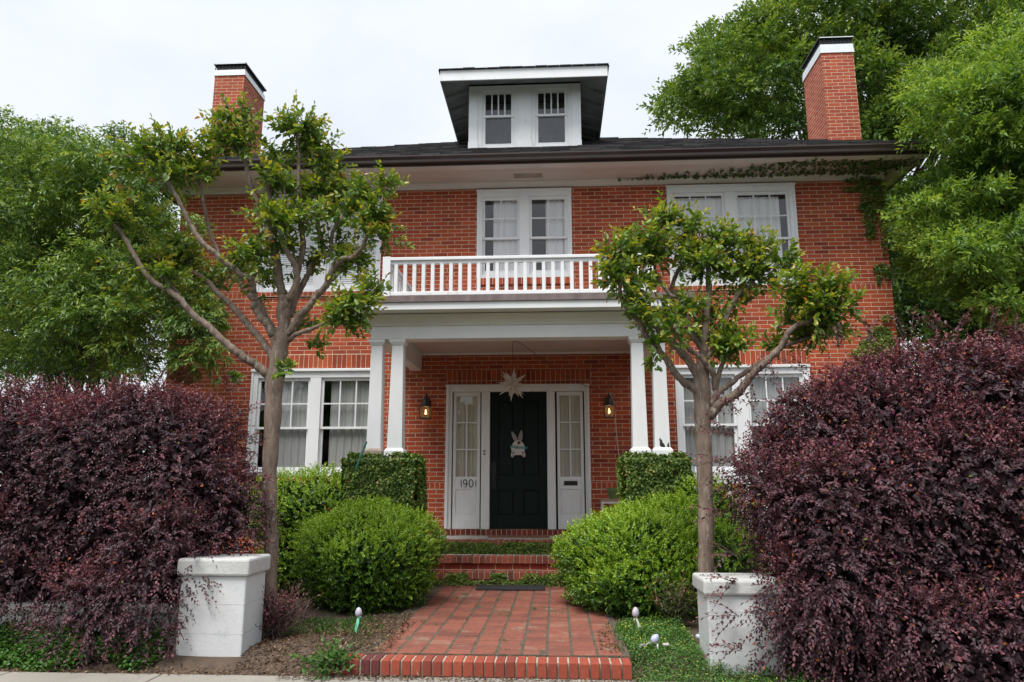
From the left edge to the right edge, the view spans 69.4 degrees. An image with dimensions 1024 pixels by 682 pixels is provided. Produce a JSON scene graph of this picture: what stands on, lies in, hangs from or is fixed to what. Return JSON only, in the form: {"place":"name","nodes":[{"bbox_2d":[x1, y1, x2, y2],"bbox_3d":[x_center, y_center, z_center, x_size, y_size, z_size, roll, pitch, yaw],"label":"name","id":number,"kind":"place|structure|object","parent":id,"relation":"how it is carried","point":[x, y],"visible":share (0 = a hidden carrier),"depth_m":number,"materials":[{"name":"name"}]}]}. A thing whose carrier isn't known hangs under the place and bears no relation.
{"place":"outdoors","nodes":[
{"label":"outdoors","id":0,"kind":"place"},
{"bbox_2d":[0,672,657,681],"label":"sidewalk","id":1,"kind":"structure","parent":0,"point":[54,677],"depth_m":5.55,"materials":[{"name":"concrete"}]},
{"bbox_2d":[330,653,636,681],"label":"brick kerb","id":2,"kind":"structure","parent":1,"relation":"on","point":[519,667],"depth_m":5.58,"materials":[{"name":"brick"}]},
{"bbox_2d":[357,585,629,658],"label":"path","id":3,"kind":"structure","parent":0,"point":[542,653],"depth_m":6.59,"materials":[{"name":"red brick"}]},
{"bbox_2d":[357,588,604,650],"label":"joint weeds","id":4,"kind":"object","parent":3,"relation":"on","point":[496,614],"visible":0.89,"depth_m":7.53,"materials":[{"name":"green plant"}]},
{"bbox_2d":[475,585,544,590],"bbox_3d":[-0.015,3.138,9.412,0.866,0.019,0.380,-1,-11,3],"label":"doormat","id":5,"kind":"object","parent":3,"relation":"on","point":[515,587],"visible":1,"depth_m":9.34,"materials":[{"name":"rubber"}]},
{"bbox_2d":[0,577,999,681],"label":"soil","id":6,"kind":"structure","parent":0,"point":[193,662],"depth_m":5.94,"materials":[{"name":"brown soil"}]},
{"bbox_2d":[0,617,175,671],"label":"ground cover","id":7,"kind":"object","parent":6,"relation":"on","point":[14,657],"visible":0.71,"depth_m":5.99,"materials":[{"name":"green plant"}]},
{"bbox_2d":[0,369,286,672],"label":"purple hedge","id":8,"kind":"object","parent":6,"relation":"on","point":[63,550],"visible":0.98,"depth_m":6.45,"materials":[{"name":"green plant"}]},
{"bbox_2d":[175,554,270,656],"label":"gate pier","id":9,"kind":"structure","parent":6,"relation":"on","point":[230,629],"depth_m":6.10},
{"bbox_2d":[78,89,415,633],"bbox_3d":[-2.590,0.142,7.260,3.302,5.348,1.507,-1,-11,3],"label":"crape myrtle","id":10,"kind":"object","parent":6,"relation":"on","point":[328,197],"visible":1,"depth_m":7.31,"materials":[{"name":"green plant"}]},
{"bbox_2d":[255,575,322,640],"bbox_3d":[-2.125,2.371,6.589,0.713,0.556,0.793,6,-13,-30],"label":"purple shrub","id":11,"kind":"object","parent":6,"relation":"on","point":[272,612],"visible":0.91,"depth_m":6.49,"materials":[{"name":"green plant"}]},
{"bbox_2d":[240,461,352,596],"bbox_3d":[-2.364,2.405,9.289,2.328,1.779,1.463,-1,-11,3],"label":"boxwood","id":12,"kind":"object","parent":6,"relation":"on","point":[316,493],"visible":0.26,"depth_m":8.96,"materials":[{"name":"green plant"}]},
{"bbox_2d":[279,569,322,605],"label":"seedling shrub","id":13,"kind":"object","parent":6,"relation":"on","point":[312,600],"visible":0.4,"depth_m":8.18,"materials":[{"name":"green plant"}]},
{"bbox_2d":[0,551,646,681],"bbox_3d":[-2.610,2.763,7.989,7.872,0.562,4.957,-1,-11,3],"label":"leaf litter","id":14,"kind":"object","parent":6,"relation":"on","point":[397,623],"visible":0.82,"depth_m":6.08,"materials":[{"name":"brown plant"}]},
{"bbox_2d":[285,637,361,681],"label":"weed","id":15,"kind":"object","parent":6,"relation":"on","point":[332,654],"visible":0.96,"depth_m":5.61,"materials":[{"name":"green plant"}]},
{"bbox_2d":[354,607,361,632],"bbox_3d":[-1.348,2.451,6.492,0.061,0.218,0.059,-1,-11,3],"label":"egg ornament","id":16,"kind":"object","parent":6,"relation":"on","point":[358,612],"visible":1,"depth_m":6.48,"materials":[{"name":"white paint"}]},
{"bbox_2d":[284,494,450,614],"bbox_3d":[-1.571,2.417,8.249,1.716,1.408,1.751,-1,-11,3],"label":"boxwood","id":17,"kind":"object","parent":6,"relation":"on","point":[367,559],"visible":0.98,"depth_m":7.86,"materials":[{"name":"green plant"}]},
{"bbox_2d":[280,586,670,670],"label":"grass","id":18,"kind":"structure","parent":6,"relation":"on","point":[351,621],"depth_m":6.75,"materials":[{"name":"green plant"}]},
{"bbox_2d":[632,607,641,629],"bbox_3d":[1.119,2.488,6.573,0.098,0.236,0.062,-1,-11,3],"label":"egg ornament","id":19,"kind":"object","parent":6,"relation":"on","point":[635,612],"visible":0.98,"depth_m":6.56,"materials":[{"name":"white paint"}]},
{"bbox_2d":[549,489,730,620],"bbox_3d":[1.408,2.350,8.007,2.053,1.475,1.734,-1,-11,3],"label":"boxwood","id":20,"kind":"object","parent":6,"relation":"on","point":[603,558],"visible":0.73,"depth_m":7.62,"materials":[{"name":"green plant"}]},
{"bbox_2d":[645,571,697,627],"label":"seedling shrub","id":21,"kind":"object","parent":6,"relation":"on","point":[676,607],"visible":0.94,"depth_m":7.00,"materials":[{"name":"green plant"}]},
{"bbox_2d":[660,471,775,616],"bbox_3d":[2.239,2.262,8.198,1.447,1.646,2.163,-1,-11,3],"label":"boxwood","id":22,"kind":"object","parent":6,"relation":"on","point":[732,563],"visible":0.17,"depth_m":7.72,"materials":[{"name":"green plant"}]},
{"bbox_2d":[613,616,823,681],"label":"clover","id":23,"kind":"object","parent":6,"relation":"on","point":[670,631],"depth_m":5.82,"materials":[{"name":"green plant"}]},
{"bbox_2d":[639,634,658,647],"bbox_3d":[1.098,2.412,5.947,0.175,0.102,0.099,-1,-11,3],"label":"egg ornament","id":24,"kind":"object","parent":23,"relation":"on","point":[654,639],"visible":1,"depth_m":5.94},
{"bbox_2d":[589,190,868,572],"bbox_3d":[1.990,0.608,6.839,2.507,4.274,1.252,-1,-11,3],"label":"crape myrtle","id":25,"kind":"object","parent":6,"relation":"on","point":[814,315],"visible":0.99,"depth_m":6.88,"materials":[{"name":"green plant"}]},
{"bbox_2d":[692,573,783,674],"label":"gate pier","id":26,"kind":"structure","parent":6,"relation":"on","point":[739,592],"depth_m":5.71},
{"bbox_2d":[694,475,785,571],"bbox_3d":[3.502,2.718,10.816,2.200,1.485,0.080,-1,-11,3],"label":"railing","id":27,"kind":"object","parent":6,"relation":"on","point":[720,476],"depth_m":10.93,"materials":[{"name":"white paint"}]},
{"bbox_2d":[686,304,1023,681],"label":"purple hedge","id":28,"kind":"object","parent":6,"relation":"on","point":[924,471],"visible":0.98,"depth_m":5.47,"materials":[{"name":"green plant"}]},
{"bbox_2d":[783,627,926,660],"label":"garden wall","id":29,"kind":"structure","parent":6,"relation":"on","point":[845,632],"depth_m":5.81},
{"bbox_2d":[0,0,1023,485],"label":"sky","id":30,"kind":"structure","parent":0,"point":[373,66],"materials":[{"name":"white"}]},
{"label":"ground","id":31,"kind":"structure","parent":0,"visible":0},
{"bbox_2d":[0,599,178,645],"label":"garden wall","id":32,"kind":"structure","parent":31,"relation":"on","point":[26,604],"depth_m":6.28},
{"bbox_2d":[0,167,180,527],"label":"dark tree","id":33,"kind":"object","parent":31,"relation":"on","point":[12,332],"visible":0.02,"depth_m":20.14,"materials":[{"name":"green plant"}]},
{"bbox_2d":[0,104,216,449],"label":"willowy tree","id":34,"kind":"object","parent":31,"relation":"on","point":[78,316],"visible":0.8,"depth_m":11.94,"materials":[{"name":"green plant"}]},
{"bbox_2d":[124,271,236,445],"bbox_3d":[-5.072,1.248,11.028,2.269,4.654,1.348,-6,-12,27],"label":"willowy tree","id":35,"kind":"object","parent":31,"relation":"on","point":[179,327],"visible":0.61,"depth_m":11.06,"materials":[{"name":"green plant"}]},
{"bbox_2d":[135,36,933,595],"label":"brick house","id":36,"kind":"structure","parent":31,"relation":"on","point":[515,200],"depth_m":11.86,"materials":[{"name":"red brick"}]},
{"bbox_2d":[168,364,199,384],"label":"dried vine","id":37,"kind":"object","parent":36,"relation":"attached to","point":[179,373],"visible":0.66,"depth_m":12.12,"materials":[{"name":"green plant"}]},
{"bbox_2d":[246,368,369,475],"bbox_3d":[-3.177,1.302,11.917,2.150,1.721,0.179,-1,-11,3],"label":"window","id":38,"kind":"structure","parent":36,"relation":"in","point":[301,429],"depth_m":11.97,"materials":[{"name":"white paint"}]},
{"bbox_2d":[256,192,382,292],"bbox_3d":[-3.223,-1.660,12.484,2.100,1.729,0.157,-1,-11,3],"label":"window","id":39,"kind":"structure","parent":36,"relation":"in","point":[314,283],"depth_m":12.41,"materials":[{"name":"white paint"}]},
{"bbox_2d":[355,441,366,468],"bbox_3d":[-1.799,1.361,8.830,0.142,0.330,0.028,6,-13,-29],"label":"garden pole","id":40,"kind":"object","parent":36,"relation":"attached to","point":[361,454],"visible":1,"depth_m":8.82,"materials":[{"name":"green metal"}]},
{"bbox_2d":[339,451,427,598],"bbox_3d":[-1.568,2.236,8.981,1.041,1.790,0.665,-1,-11,3],"label":"creeping fig","id":41,"kind":"object","parent":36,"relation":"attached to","point":[395,474],"visible":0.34,"depth_m":8.84,"materials":[{"name":"green plant"}]},
{"bbox_2d":[419,393,431,418],"bbox_3d":[-1.356,1.028,11.678,0.196,0.412,0.260,-1,-11,3],"label":"wall lantern","id":42,"kind":"object","parent":36,"relation":"attached to","point":[426,402],"depth_m":11.61,"materials":[{"name":"brown metal"}]},
{"bbox_2d":[430,571,568,586],"bbox_3d":[0.107,3.126,9.655,2.789,0.218,0.127,-1,-11,3],"label":"creeping fig","id":43,"kind":"object","parent":36,"relation":"attached to","point":[460,579],"visible":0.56,"depth_m":9.66,"materials":[{"name":"green plant"}]},
{"bbox_2d":[437,541,568,554],"bbox_3d":[0.192,2.900,10.314,2.631,0.233,0.133,-1,-11,3],"label":"creeping fig","id":44,"kind":"object","parent":36,"relation":"attached to","point":[510,548],"visible":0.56,"depth_m":10.32,"materials":[{"name":"green plant"}]},
{"bbox_2d":[498,341,527,399],"bbox_3d":[0.018,0.442,10.831,0.467,0.904,0.488,-1,-11,3],"label":"star lantern","id":45,"kind":"object","parent":36,"relation":"hanging from","point":[512,384],"visible":0.97,"depth_m":10.74,"materials":[{"name":"beige paper"}]},
{"bbox_2d":[487,535,549,537],"bbox_3d":[0.103,2.928,11.078,0.920,0.011,0.360,-1,-11,3],"label":"doormat","id":46,"kind":"object","parent":36,"relation":"on","point":[518,536],"visible":1,"depth_m":10.99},
{"bbox_2d":[490,392,547,527],"bbox_3d":[0.102,1.857,11.618,0.900,2.127,0.139,-1,-11,3],"label":"door","id":47,"kind":"structure","parent":36,"relation":"in","point":[518,483],"depth_m":11.62,"materials":[{"name":"black wood"}]},
{"bbox_2d":[510,430,527,456],"bbox_3d":[0.109,1.616,11.649,0.282,0.429,0.032,-1,-11,3],"label":"bunny door sign","id":48,"kind":"object","parent":47,"relation":"attached to","point":[517,447],"visible":1,"depth_m":11.64,"materials":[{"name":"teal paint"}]},
{"bbox_2d":[476,188,571,277],"bbox_3d":[0.205,-1.788,12.317,1.593,1.541,0.180,-1,-11,3],"label":"window","id":49,"kind":"structure","parent":36,"relation":"in","point":[512,218],"depth_m":12.36,"materials":[{"name":"white paint"}]},
{"bbox_2d":[513,341,605,390],"bbox_3d":[0.669,0.423,11.387,1.669,0.659,0.391,6,-12,-26],"label":"power cord","id":50,"kind":"object","parent":36,"relation":"attached to","point":[555,368],"visible":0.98,"depth_m":11.54,"materials":[{"name":"black rubber"}]},
{"bbox_2d":[599,499,618,510],"bbox_3d":[1.539,2.638,11.014,0.440,0.559,0.310,-1,-11,3],"label":"plant stand","id":51,"kind":"object","parent":36,"relation":"on","point":[608,501],"visible":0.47,"depth_m":10.92,"materials":[{"name":"white wood"}]},
{"bbox_2d":[607,488,617,498],"bbox_3d":[1.516,2.281,11.069,0.194,0.162,0.194,-1,-11,3],"label":"flower pot","id":52,"kind":"object","parent":51,"relation":"on","point":[612,492],"visible":0.85,"depth_m":11.00,"materials":[{"name":"green ceramic"}]},
{"bbox_2d":[603,392,615,418],"bbox_3d":[1.510,0.996,11.515,0.196,0.412,0.260,-1,-11,3],"label":"wall lantern","id":53,"kind":"object","parent":36,"relation":"attached to","point":[609,402],"depth_m":11.44,"materials":[{"name":"brown metal"}]},
{"bbox_2d":[609,392,619,456],"bbox_3d":[1.581,1.514,11.454,0.231,1.453,0.065,9,-14,-38],"label":"extension cord","id":54,"kind":"object","parent":36,"relation":"attached to","point":[615,423],"visible":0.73,"depth_m":11.54,"materials":[{"name":"rubber"}]},
{"bbox_2d":[615,450,694,566],"bbox_3d":[1.719,2.198,8.792,0.924,1.790,0.655,-1,-11,3],"label":"creeping fig","id":55,"kind":"object","parent":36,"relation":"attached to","point":[650,472],"visible":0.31,"depth_m":8.65,"materials":[{"name":"green plant"}]},
{"bbox_2d":[666,182,800,285],"bbox_3d":[3.601,-1.733,12.109,2.100,1.729,0.186,-1,-11,3],"label":"window","id":56,"kind":"structure","parent":36,"relation":"in","point":[765,210],"depth_m":12.19,"materials":[{"name":"white paint"}]},
{"bbox_2d":[675,364,812,474],"bbox_3d":[3.614,1.228,11.537,2.105,1.721,0.194,-1,-11,3],"label":"window","id":57,"kind":"structure","parent":36,"relation":"in","point":[686,439],"depth_m":11.60,"materials":[{"name":"white paint"}]},
{"bbox_2d":[618,156,921,180],"bbox_3d":[4.053,-2.747,11.826,4.678,0.105,0.764,-1,-11,3],"label":"soffit vine","id":58,"kind":"object","parent":36,"relation":"attached to","point":[870,163],"visible":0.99,"depth_m":11.84,"materials":[{"name":"green plant"}]},
{"bbox_2d":[842,176,888,253],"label":"wall vine","id":59,"kind":"object","parent":36,"relation":"attached to","point":[871,230],"depth_m":11.98,"materials":[{"name":"green plant"}]},
{"bbox_2d":[849,315,895,359],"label":"wall vine","id":60,"kind":"object","parent":36,"relation":"attached to","point":[881,337],"depth_m":11.54,"materials":[{"name":"green plant"}]},
{"bbox_2d":[872,262,895,285],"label":"wall vine","id":61,"kind":"object","parent":36,"relation":"attached to","point":[883,269],"depth_m":11.75,"materials":[{"name":"green plant"}]},
{"bbox_2d":[636,0,1023,288],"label":"oak tree","id":62,"kind":"object","parent":31,"relation":"on","point":[767,42],"visible":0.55,"depth_m":22.66,"materials":[{"name":"green plant"}]},
{"bbox_2d":[884,168,1013,528],"bbox_3d":[11.196,-0.013,16.974,6.027,9.416,8.682,-6,-12,28],"label":"dark tree","id":63,"kind":"object","parent":31,"relation":"on","point":[902,301],"visible":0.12,"depth_m":15.60,"materials":[{"name":"green plant"}]},
{"bbox_2d":[877,5,1023,352],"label":"leafy oak","id":64,"kind":"object","parent":31,"relation":"on","point":[974,238],"visible":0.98,"depth_m":10.70,"materials":[{"name":"green plant"}]}
]}

